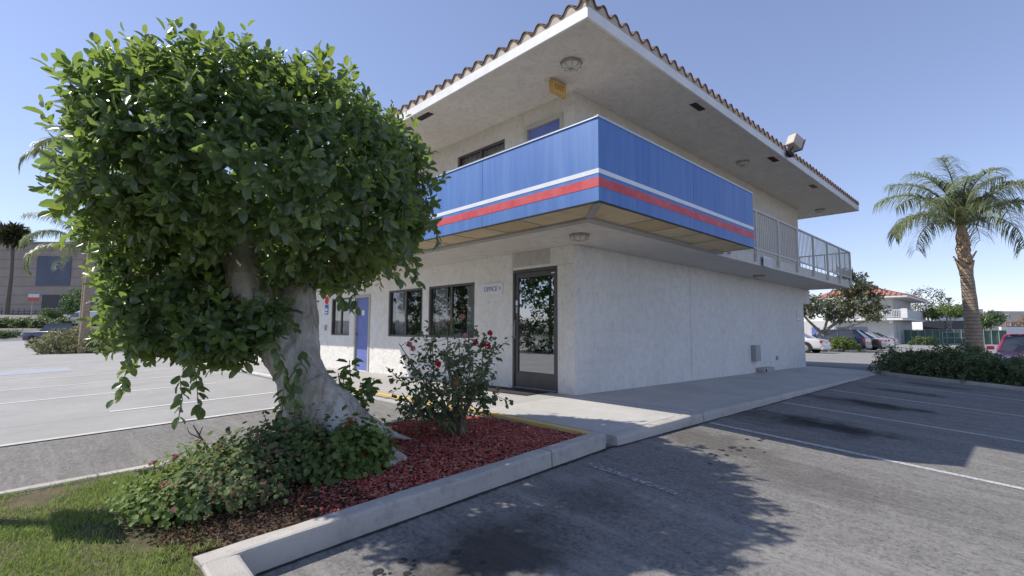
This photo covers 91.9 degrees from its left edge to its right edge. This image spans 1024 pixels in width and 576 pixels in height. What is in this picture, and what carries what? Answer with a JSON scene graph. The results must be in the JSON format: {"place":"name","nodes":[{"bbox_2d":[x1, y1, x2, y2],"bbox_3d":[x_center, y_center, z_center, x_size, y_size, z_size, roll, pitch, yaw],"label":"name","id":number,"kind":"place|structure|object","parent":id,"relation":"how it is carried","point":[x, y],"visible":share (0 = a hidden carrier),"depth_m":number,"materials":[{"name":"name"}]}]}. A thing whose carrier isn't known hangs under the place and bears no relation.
{"place":"outdoors","nodes":[
{"label":"outdoors","id":0,"kind":"place"},
{"bbox_2d":[1,320,117,334],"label":"bank","id":1,"kind":"structure","parent":0,"point":[92,326],"depth_m":65.55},
{"bbox_2d":[0,317,16,327],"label":"clipped shrub","id":2,"kind":"object","parent":1,"relation":"on","point":[3,321],"visible":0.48,"depth_m":65.13,"materials":[{"name":"green plant"}]},
{"bbox_2d":[1,328,25,337],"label":"shrub","id":3,"kind":"object","parent":1,"relation":"on","point":[16,332],"visible":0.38,"depth_m":60.32,"materials":[{"name":"green plant"}]},
{"bbox_2d":[7,317,31,327],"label":"clipped shrub","id":4,"kind":"object","parent":1,"relation":"on","point":[20,322],"visible":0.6,"depth_m":64.96,"materials":[{"name":"green plant"}]},
{"bbox_2d":[28,294,38,317],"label":"street sign","id":5,"kind":"object","parent":1,"relation":"on","point":[33,297],"visible":0.85,"depth_m":78.06,"materials":[{"name":"grey metal"}]},
{"bbox_2d":[25,317,52,327],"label":"clipped shrub","id":6,"kind":"object","parent":1,"relation":"on","point":[36,323],"visible":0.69,"depth_m":64.97,"materials":[{"name":"green plant"}]},
{"bbox_2d":[35,307,60,320],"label":"shrub","id":7,"kind":"object","parent":1,"relation":"on","point":[49,314],"visible":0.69,"depth_m":71.54,"materials":[{"name":"green plant"}]},
{"bbox_2d":[46,316,74,327],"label":"clipped shrub","id":8,"kind":"object","parent":1,"relation":"on","point":[63,320],"visible":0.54,"depth_m":63.50,"materials":[{"name":"green plant"}]},
{"bbox_2d":[57,286,93,315],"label":"street tree","id":9,"kind":"object","parent":1,"relation":"on","point":[69,303],"visible":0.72,"depth_m":71.14,"materials":[{"name":"green plant"}]},
{"bbox_2d":[66,311,98,325],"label":"white van","id":10,"kind":"object","parent":1,"relation":"on","point":[75,315],"visible":0.23,"depth_m":66.92,"materials":[{"name":"grey paint"}]},
{"bbox_2d":[0,469,221,575],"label":"lawn ground","id":11,"kind":"structure","parent":0,"point":[130,536],"depth_m":3.06,"materials":[{"name":"green plant"}]},
{"bbox_2d":[155,416,569,546],"bbox_3d":[-1.236,1.611,4.804,3.800,0.187,2.350,5,-7,-44],"label":"planting bed","id":12,"kind":"object","parent":11,"relation":"on","point":[260,528],"visible":0.2,"depth_m":3.40,"materials":[{"name":"wood"}]},
{"bbox_2d":[87,453,234,532],"bbox_3d":[-2.304,1.390,3.434,0.968,0.456,1.034,5,-7,-44],"label":"geranium bush","id":13,"kind":"object","parent":12,"relation":"on","point":[146,512],"visible":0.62,"depth_m":3.19,"materials":[{"name":"green plant"}]},
{"bbox_2d":[113,433,253,487],"bbox_3d":[-2.422,1.347,3.946,1.145,0.371,0.874,5,-7,-44],"label":"geranium bush","id":14,"kind":"object","parent":12,"relation":"on","point":[198,447],"visible":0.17,"depth_m":3.81,"materials":[{"name":"green plant"}]},
{"bbox_2d":[139,435,312,520],"bbox_3d":[-2.004,1.294,3.495,1.084,0.482,1.038,0,-5,-1],"label":"geranium bush","id":15,"kind":"object","parent":12,"relation":"on","point":[252,482],"visible":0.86,"depth_m":3.32,"materials":[{"name":"green plant"}]},
{"bbox_2d":[22,17,451,465],"bbox_3d":[-2.419,-0.171,5.096,3.458,4.053,3.935,2,-5,-19],"label":"ficus tree","id":16,"kind":"object","parent":12,"relation":"on","point":[182,206],"visible":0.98,"depth_m":4.02,"materials":[{"name":"green plant"}]},
{"bbox_2d":[141,477,374,563],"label":"leaf litter","id":17,"kind":"object","parent":12,"relation":"on","point":[296,504],"visible":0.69,"depth_m":3.15,"materials":[{"name":"plant"}]},
{"bbox_2d":[207,403,334,496],"bbox_3d":[-1.856,1.259,4.042,1.051,0.613,1.244,5,-7,-44],"label":"geranium bush","id":18,"kind":"object","parent":12,"relation":"on","point":[278,436],"visible":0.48,"depth_m":3.81,"materials":[{"name":"green plant"}]},
{"bbox_2d":[267,416,381,486],"bbox_3d":[-1.545,1.302,4.043,0.865,0.503,0.887,5,-7,-44],"label":"geranium bush","id":19,"kind":"object","parent":12,"relation":"on","point":[315,452],"visible":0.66,"depth_m":3.79,"materials":[{"name":"green plant"}]},
{"bbox_2d":[327,358,382,411],"bbox_3d":[-1.558,1.128,4.850,0.508,0.866,0.429,0,-5,7],"label":"ficus sapling","id":20,"kind":"object","parent":12,"relation":"on","point":[370,392],"visible":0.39,"depth_m":4.90,"materials":[{"name":"green plant"}]},
{"bbox_2d":[313,404,403,479],"bbox_3d":[-1.246,1.266,4.085,0.615,0.587,0.713,-1,-5,14],"label":"geranium bush","id":21,"kind":"object","parent":12,"relation":"on","point":[377,450],"visible":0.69,"depth_m":3.98,"materials":[{"name":"green plant"}]},
{"bbox_2d":[277,415,584,518],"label":"mulch","id":22,"kind":"object","parent":12,"relation":"on","point":[519,431],"visible":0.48,"depth_m":4.64,"materials":[{"name":"red wood"}]},
{"bbox_2d":[386,313,515,436],"bbox_3d":[-0.694,0.957,5.375,1.220,1.362,1.391,5,-7,-44],"label":"rose bush","id":23,"kind":"object","parent":12,"relation":"on","point":[460,408],"visible":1,"depth_m":5.16,"materials":[{"name":"green plant"}]},
{"bbox_2d":[187,425,210,450],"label":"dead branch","id":24,"kind":"object","parent":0,"point":[200,437],"visible":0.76,"depth_m":4.50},
{"bbox_2d":[220,360,568,409],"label":"pavement","id":25,"kind":"structure","parent":0,"point":[386,386],"depth_m":9.62,"materials":[{"name":"concrete"}]},
{"bbox_2d":[476,385,545,394],"bbox_3d":[-0.167,1.856,9.060,0.590,0.021,1.750,5,-7,-44],"label":"door mat","id":26,"kind":"object","parent":25,"relation":"on","point":[513,390],"depth_m":8.87,"materials":[{"name":"rubber"}]},
{"bbox_2d":[0,314,1023,575],"bbox_3d":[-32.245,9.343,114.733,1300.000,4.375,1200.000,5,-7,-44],"label":"ground","id":27,"kind":"structure","parent":0,"point":[770,506],"depth_m":4.03,"materials":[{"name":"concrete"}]},
{"bbox_2d":[0,330,17,338],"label":"shrub","id":28,"kind":"object","parent":27,"relation":"on","point":[2,335],"visible":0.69,"depth_m":59.50,"materials":[{"name":"green plant"}]},
{"bbox_2d":[0,221,35,314],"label":"fan palm","id":29,"kind":"object","parent":27,"relation":"on","point":[11,234],"visible":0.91,"depth_m":84.26,"materials":[{"name":"green plant"}]},
{"bbox_2d":[0,308,67,314],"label":"street railing","id":30,"kind":"object","parent":27,"relation":"on","point":[24,311],"visible":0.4,"depth_m":87.92,"materials":[{"name":"grey metal"}]},
{"bbox_2d":[0,242,193,314],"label":"office block","id":31,"kind":"structure","parent":27,"relation":"on","point":[47,284],"depth_m":92.42,"materials":[{"name":"beige concrete"}]},
{"bbox_2d":[35,256,71,284],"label":"window","id":32,"kind":"structure","parent":31,"relation":"in","point":[45,275],"depth_m":92.46,"materials":[{"name":"blue glass"}]},
{"bbox_2d":[0,341,278,444],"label":"concrete lot","id":33,"kind":"structure","parent":27,"relation":"on","point":[38,419],"depth_m":10.04,"materials":[{"name":"concrete"}]},
{"bbox_2d":[0,367,71,375],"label":"pavement patch","id":34,"kind":"object","parent":33,"relation":"on","point":[30,371],"visible":1,"depth_m":16.17,"materials":[{"name":"concrete"}]},
{"bbox_2d":[21,323,73,343],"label":"pickup truck","id":35,"kind":"object","parent":33,"relation":"on","point":[26,336],"visible":0.32,"depth_m":43.94,"materials":[{"name":"blue paint"}]},
{"bbox_2d":[18,211,108,324],"bbox_3d":[-30.677,-0.925,36.320,8.222,10.717,7.774,5,-7,-44],"label":"queen palm","id":36,"kind":"object","parent":33,"relation":"on","point":[25,240],"visible":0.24,"depth_m":34.95,"materials":[{"name":"plant"}]},
{"bbox_2d":[25,325,109,353],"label":"tangled bush","id":37,"kind":"object","parent":33,"relation":"on","point":[48,344],"visible":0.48,"depth_m":27.01,"materials":[{"name":"green plant"}]},
{"bbox_2d":[18,124,118,353],"bbox_3d":[-23.004,-2.793,27.371,5.194,13.008,5.982,-1,-5,14],"label":"queen palm","id":38,"kind":"object","parent":33,"relation":"on","point":[83,330],"visible":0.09,"depth_m":26.69,"materials":[{"name":"plant"}]},
{"bbox_2d":[57,331,122,353],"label":"tangled bush","id":39,"kind":"object","parent":33,"relation":"on","point":[73,346],"visible":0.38,"depth_m":26.82,"materials":[{"name":"green plant"}]},
{"bbox_2d":[2,375,180,390],"bbox_3d":[-18.537,1.692,4.532,26.600,0.224,0.100,5,-7,-44],"label":"parking line","id":40,"kind":"object","parent":33,"relation":"on","point":[85,383],"visible":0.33,"depth_m":12.10,"materials":[{"name":"paint"}]},
{"bbox_2d":[0,383,210,403],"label":"parking line","id":41,"kind":"object","parent":33,"relation":"on","point":[87,395],"visible":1,"depth_m":10.04,"materials":[{"name":"paint"}]},
{"bbox_2d":[109,392,274,411],"bbox_3d":[-5.505,2.056,9.146,3.000,0.120,0.100,5,-7,-44],"label":"parking line","id":42,"kind":"object","parent":33,"relation":"on","point":[189,402],"visible":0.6,"depth_m":8.94,"materials":[{"name":"paint"}]},
{"bbox_2d":[0,407,279,446],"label":"gutter strip","id":43,"kind":"object","parent":27,"relation":"on","point":[128,428],"visible":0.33,"depth_m":6.68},
{"bbox_2d":[0,410,454,496],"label":"planter kerb","id":44,"kind":"structure","parent":27,"relation":"on","point":[47,485],"depth_m":4.13,"materials":[{"name":"concrete"}]},
{"bbox_2d":[202,555,253,575],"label":"planter kerb","id":45,"kind":"structure","parent":27,"relation":"on","point":[234,565],"depth_m":2.56,"materials":[{"name":"concrete"}]},
{"bbox_2d":[372,568,383,573],"bbox_3d":[-0.761,1.610,2.817,0.061,0.004,0.061,0,-5,-1],"label":"oil spot","id":46,"kind":"object","parent":27,"relation":"on","point":[378,570],"visible":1,"depth_m":2.81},
{"bbox_2d":[193,432,605,574],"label":"planter kerb","id":47,"kind":"structure","parent":27,"relation":"on","point":[263,552],"depth_m":3.39,"materials":[{"name":"concrete"}]},
{"bbox_2d":[397,558,407,562],"bbox_3d":[-0.650,1.613,2.934,0.068,0.004,0.052,5,-7,-44],"label":"oil spot","id":48,"kind":"object","parent":27,"relation":"on","point":[401,560],"visible":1,"depth_m":2.93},
{"bbox_2d":[203,363,606,443],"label":"pavement kerb","id":49,"kind":"structure","parent":27,"relation":"on","point":[386,399],"depth_m":8.40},
{"bbox_2d":[356,388,591,434],"bbox_3d":[-2.558,1.906,8.976,0.129,0.104,9.950,5,-7,-44],"label":"kerb paint","id":50,"kind":"object","parent":49,"relation":"on","point":[538,423],"visible":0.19,"depth_m":6.06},
{"bbox_2d":[257,446,612,575],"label":"kerb crack","id":51,"kind":"object","parent":27,"relation":"on","point":[439,508],"visible":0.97,"depth_m":3.64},
{"bbox_2d":[254,0,858,394],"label":"motel building","id":52,"kind":"structure","parent":27,"relation":"on","point":[629,150],"depth_m":9.29,"materials":[{"name":"paint"}]},
{"bbox_2d":[325,297,328,314],"bbox_3d":[-5.809,0.549,15.521,0.018,0.560,0.240,5,-7,-44],"label":"parking sign","id":53,"kind":"object","parent":52,"relation":"attached to","point":[326,302],"visible":0.98,"depth_m":15.50,"materials":[{"name":"blue"}]},
{"bbox_2d":[331,297,349,334],"bbox_3d":[-5.038,0.880,14.901,0.239,1.180,1.220,5,-7,-44],"label":"window","id":54,"kind":"structure","parent":52,"relation":"in","point":[343,317],"depth_m":15.03,"materials":[{"name":"black glass"}]},
{"bbox_2d":[355,297,368,369],"bbox_3d":[-4.161,1.270,13.781,0.110,1.997,0.744,5,-7,-44],"label":"room door","id":55,"kind":"structure","parent":52,"relation":"in","point":[363,303],"depth_m":13.80,"materials":[{"name":"blue metal"}]},
{"bbox_2d":[388,288,422,336],"bbox_3d":[-2.557,0.639,12.332,0.237,1.240,1.560,5,-7,-44],"label":"window","id":56,"kind":"structure","parent":52,"relation":"in","point":[401,326],"depth_m":12.71,"materials":[{"name":"glass"}]},
{"bbox_2d":[429,282,474,337],"bbox_3d":[-1.263,0.529,10.993,0.238,1.240,1.670,5,-7,-44],"label":"window","id":57,"kind":"structure","parent":52,"relation":"in","point":[441,316],"depth_m":11.36,"materials":[{"name":"glass"}]},
{"bbox_2d":[449,329,466,335],"bbox_3d":[-0.205,1.580,12.492,0.760,1.070,3.600,5,-7,-44],"label":"reception desk","id":58,"kind":"object","parent":52,"relation":"on","point":[460,332],"visible":0.14,"depth_m":13.29,"materials":[{"name":"brown wood"}]},
{"bbox_2d":[458,139,504,166],"bbox_3d":[-0.582,-2.407,10.548,0.240,1.140,1.540,5,-7,-44],"label":"window","id":59,"kind":"structure","parent":52,"relation":"in","point":[481,152],"depth_m":10.60,"materials":[{"name":"glass"}]},
{"bbox_2d":[483,282,502,294],"bbox_3d":[-0.388,0.020,9.909,0.021,0.225,0.600,5,-7,-44],"label":"office sign","id":60,"kind":"object","parent":52,"relation":"attached to","point":[492,288],"visible":1,"depth_m":9.89,"materials":[{"name":"white"}]},
{"bbox_2d":[514,269,555,390],"bbox_3d":[0.406,0.758,9.039,0.122,2.138,1.031,5,-7,-44],"label":"office door","id":61,"kind":"structure","parent":52,"relation":"in","point":[535,314],"depth_m":9.06,"materials":[{"name":"glass"}]},
{"bbox_2d":[529,119,558,139],"bbox_3d":[0.593,-2.008,9.115,0.110,2.067,0.804,5,-7,-44],"label":"upper door","id":62,"kind":"structure","parent":52,"relation":"in","point":[552,126],"depth_m":9.21,"materials":[{"name":"blue metal"}]},
{"bbox_2d":[549,78,565,98],"bbox_3d":[0.775,-3.376,8.361,0.370,0.246,0.078,5,-7,-44],"label":"exit sign","id":63,"kind":"object","parent":52,"relation":"hanging from","point":[557,88],"visible":1,"depth_m":8.31,"materials":[{"name":"yellow"}]},
{"bbox_2d":[560,56,581,72],"bbox_3d":[0.931,-3.491,7.781,0.325,0.114,0.325,-2,-5,24],"label":"ceiling light","id":64,"kind":"object","parent":52,"relation":"attached to","point":[571,64],"visible":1,"depth_m":7.70,"materials":[{"name":"white glass"}]},
{"bbox_2d":[569,232,589,241],"bbox_3d":[1.035,-0.769,7.616,0.296,0.114,0.296,-2,-5,24],"label":"ceiling light","id":65,"kind":"object","parent":52,"relation":"attached to","point":[579,236],"visible":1,"depth_m":7.51,"materials":[{"name":"white glass"}]},
{"bbox_2d":[736,159,748,166],"bbox_3d":[5.728,-3.083,12.296,0.296,0.114,0.296,2,-5,-21],"label":"ceiling light","id":66,"kind":"object","parent":52,"relation":"attached to","point":[744,162],"visible":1,"depth_m":12.21,"materials":[{"name":"white glass"}]},
{"bbox_2d":[751,345,761,360],"bbox_3d":[6.831,1.802,13.746,0.660,0.440,0.130,5,-7,-44],"label":"utility box","id":67,"kind":"object","parent":52,"relation":"attached to","point":[756,353],"visible":1,"depth_m":13.54,"materials":[{"name":"grey metal"}]},
{"bbox_2d":[753,275,764,279],"bbox_3d":[6.529,-0.277,13.089,0.296,0.114,0.296,2,-5,-21],"label":"ceiling light","id":68,"kind":"object","parent":52,"relation":"attached to","point":[758,277],"visible":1,"depth_m":12.99,"materials":[{"name":"white glass"}]},
{"bbox_2d":[761,256,771,267],"bbox_3d":[5.816,-0.593,11.328,0.500,0.230,0.078,5,-7,-44],"label":"warning notice","id":69,"kind":"object","parent":52,"relation":"attached to","point":[767,261],"visible":1,"depth_m":11.27,"materials":[{"name":"grey metal"}]},
{"bbox_2d":[786,133,805,157],"bbox_3d":[6.880,-3.477,12.141,0.635,0.603,0.262,2,-5,-24],"label":"floodlight","id":70,"kind":"object","parent":52,"relation":"attached to","point":[795,142],"visible":0.99,"depth_m":12.09,"materials":[{"name":"white"}]},
{"bbox_2d":[796,310,800,321],"bbox_3d":[9.596,0.951,16.563,0.430,0.400,0.014,5,-7,-44],"label":"notice board","id":71,"kind":"object","parent":52,"relation":"attached to","point":[798,312],"visible":1,"depth_m":16.53,"materials":[{"name":"grey metal"}]},
{"bbox_2d":[586,463,679,494],"bbox_3d":[1.036,1.664,4.354,0.090,0.067,0.900,5,-7,-44],"label":"parking line","id":72,"kind":"object","parent":27,"relation":"on","point":[639,480],"visible":1,"depth_m":4.33,"materials":[{"name":"paint"}]},
{"bbox_2d":[607,373,875,445],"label":"pavement kerb","id":73,"kind":"structure","parent":27,"relation":"on","point":[633,434],"depth_m":6.76,"materials":[{"name":"concrete"}]},
{"bbox_2d":[612,382,848,446],"bbox_3d":[4.716,1.988,8.696,10.100,0.003,0.069,5,-7,-44],"label":"kerb crack","id":74,"kind":"object","parent":73,"relation":"on","point":[712,420],"visible":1,"depth_m":6.63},
{"bbox_2d":[828,335,861,351],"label":"shrub","id":75,"kind":"object","parent":27,"relation":"on","point":[844,344],"visible":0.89,"depth_m":35.97,"materials":[{"name":"green plant"}]},
{"bbox_2d":[803,266,891,351],"bbox_3d":[22.381,1.493,34.814,6.829,6.153,3.454,-2,-5,20],"label":"magnolia tree","id":76,"kind":"object","parent":27,"relation":"on","point":[850,308],"visible":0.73,"depth_m":34.19,"materials":[{"name":"green plant"}]},
{"bbox_2d":[804,284,927,343],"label":"motel annex","id":77,"kind":"object","parent":27,"relation":"on","point":[901,316],"visible":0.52,"depth_m":61.68,"materials":[{"name":"white paint"}]},
{"bbox_2d":[851,327,867,331],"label":"slatted window","id":78,"kind":"structure","parent":77,"relation":"in","point":[864,329],"depth_m":62.06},
{"bbox_2d":[711,422,1023,489],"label":"parking line","id":79,"kind":"object","parent":27,"relation":"on","point":[1003,484],"visible":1,"depth_m":5.30,"materials":[{"name":"paint"}]},
{"bbox_2d":[805,345,963,367],"bbox_3d":[20.280,5.386,46.090,51.600,0.205,31.900,5,-7,-44],"label":"drive aisle","id":80,"kind":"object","parent":27,"relation":"on","point":[834,357],"visible":0.12,"depth_m":26.37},
{"bbox_2d":[804,332,830,352],"bbox_3d":[18.549,3.612,33.319,2.180,1.453,4.710,4,-6,-40],"label":"parked car","id":81,"kind":"object","parent":80,"relation":"on","point":[814,344],"visible":0.4,"depth_m":31.49,"materials":[{"name":"grey paint"}]},
{"bbox_2d":[813,329,871,348],"bbox_3d":[24.801,4.032,38.304,2.180,1.658,4.710,4,-6,-40],"label":"parked car","id":82,"kind":"object","parent":80,"relation":"on","point":[862,338],"visible":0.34,"depth_m":36.82,"materials":[{"name":"blue paint"}]},
{"bbox_2d":[836,337,886,349],"bbox_3d":[27.802,4.372,40.785,2.180,1.453,4.710,4,-6,-40],"label":"parked car","id":83,"kind":"object","parent":80,"relation":"on","point":[878,343],"visible":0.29,"depth_m":38.84,"materials":[{"name":"black paint"}]},
{"bbox_2d":[865,332,894,348],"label":"parked car","id":84,"kind":"object","parent":80,"relation":"on","point":[889,341],"visible":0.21,"depth_m":42.24,"materials":[{"name":"silver metal"}]},
{"bbox_2d":[871,332,899,346],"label":"parked car","id":85,"kind":"object","parent":80,"relation":"on","point":[896,341],"visible":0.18,"depth_m":46.33,"materials":[{"name":"grey paint"}]},
{"bbox_2d":[783,402,1023,441],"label":"parking line","id":86,"kind":"object","parent":27,"relation":"on","point":[908,422],"visible":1,"depth_m":7.32,"materials":[{"name":"paint"}]},
{"bbox_2d":[907,335,938,344],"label":"shrub","id":87,"kind":"object","parent":27,"relation":"on","point":[922,339],"visible":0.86,"depth_m":55.43,"materials":[{"name":"green plant"}]},
{"bbox_2d":[828,389,1023,416],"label":"parking line","id":88,"kind":"object","parent":27,"relation":"on","point":[929,403],"visible":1,"depth_m":9.34,"materials":[{"name":"paint"}]},
{"bbox_2d":[910,285,961,320],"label":"street tree","id":89,"kind":"object","parent":27,"relation":"on","point":[920,306],"visible":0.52,"depth_m":74.84,"materials":[{"name":"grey plant"}]},
{"bbox_2d":[922,321,952,329],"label":"service truck","id":90,"kind":"object","parent":27,"relation":"on","point":[933,325],"visible":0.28,"depth_m":70.96,"materials":[{"name":"grey metal"}]},
{"bbox_2d":[919,303,962,329],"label":"street tree","id":91,"kind":"object","parent":27,"relation":"on","point":[935,313],"visible":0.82,"depth_m":65.71,"materials":[{"name":"green plant"}]},
{"bbox_2d":[865,381,1023,400],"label":"parking line","id":92,"kind":"object","parent":27,"relation":"on","point":[947,391],"visible":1,"depth_m":11.26,"materials":[{"name":"paint"}]},
{"bbox_2d":[912,309,983,329],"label":"white commercial building","id":93,"kind":"structure","parent":27,"relation":"on","point":[957,324],"depth_m":95.86,"materials":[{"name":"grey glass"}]},
{"bbox_2d":[881,370,1023,390],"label":"kerb","id":94,"kind":"object","parent":27,"relation":"on","point":[887,373],"visible":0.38,"depth_m":13.08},
{"bbox_2d":[882,369,1023,386],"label":"shrub bed","id":95,"kind":"object","parent":94,"relation":"in","point":[1013,384],"visible":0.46,"depth_m":13.45,"materials":[{"name":"soil"}]},
{"bbox_2d":[866,344,956,375],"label":"hedge shrub","id":96,"kind":"object","parent":95,"relation":"on","point":[895,361],"visible":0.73,"depth_m":14.38,"materials":[{"name":"green plant"}]},
{"bbox_2d":[872,154,1023,355],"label":"queen palm","id":97,"kind":"object","parent":95,"relation":"on","point":[963,210],"visible":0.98,"depth_m":15.32,"materials":[{"name":"plant"}]},
{"bbox_2d":[909,339,1017,382],"bbox_3d":[12.726,2.050,14.077,3.034,1.174,2.362,5,-7,-44],"label":"hedge shrub","id":98,"kind":"object","parent":95,"relation":"on","point":[961,357],"visible":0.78,"depth_m":13.53,"materials":[{"name":"green plant"}]},
{"bbox_2d":[958,347,1023,386],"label":"hedge shrub","id":99,"kind":"object","parent":95,"relation":"on","point":[1015,363],"visible":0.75,"depth_m":12.92,"materials":[{"name":"green plant"}]},
{"bbox_2d":[903,329,1006,344],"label":"screen fence","id":100,"kind":"object","parent":27,"relation":"on","point":[953,336],"visible":0.64,"depth_m":61.28,"materials":[{"name":"green metal"}]},
{"bbox_2d":[979,310,1008,329],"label":"street tree","id":101,"kind":"object","parent":27,"relation":"on","point":[988,322],"visible":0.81,"depth_m":87.29,"materials":[{"name":"green plant"}]},
{"bbox_2d":[983,311,1023,329],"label":"beige store building","id":102,"kind":"structure","parent":27,"relation":"on","point":[1015,315],"depth_m":117.83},
{"bbox_2d":[1005,321,1023,326],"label":"timber trellis","id":103,"kind":"object","parent":27,"relation":"on","point":[1016,322],"visible":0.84,"depth_m":78.80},
{"bbox_2d":[0,0,1023,320],"label":"sky","id":104,"kind":"structure","parent":0,"point":[876,91],"materials":[{"name":"blue"}]},
{"bbox_2d":[482,368,867,434],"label":"pavement","id":105,"kind":"structure","parent":0,"point":[608,412],"depth_m":7.82,"materials":[{"name":"concrete"}]},
{"bbox_2d":[757,367,774,372],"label":"drain block","id":106,"kind":"structure","parent":105,"relation":"on","point":[765,369],"depth_m":13.73,"materials":[{"name":"concrete"}]},
{"bbox_2d":[797,366,876,372],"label":"pavement","id":107,"kind":"structure","parent":0,"point":[830,369],"depth_m":15.74,"materials":[{"name":"concrete"}]},
{"bbox_2d":[954,344,997,369],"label":"drive aisle","id":108,"kind":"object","parent":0,"point":[995,348],"visible":0.04,"depth_m":46.62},
{"bbox_2d":[986,334,1023,363],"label":"parked car","id":109,"kind":"object","parent":108,"relation":"on","point":[1009,345],"visible":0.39,"depth_m":16.64,"materials":[{"name":"pink paint"}]},
{"bbox_2d":[999,327,1023,333],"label":"white yard wall","id":110,"kind":"structure","parent":0,"point":[1014,330],"depth_m":77.75,"materials":[{"name":"paint"}]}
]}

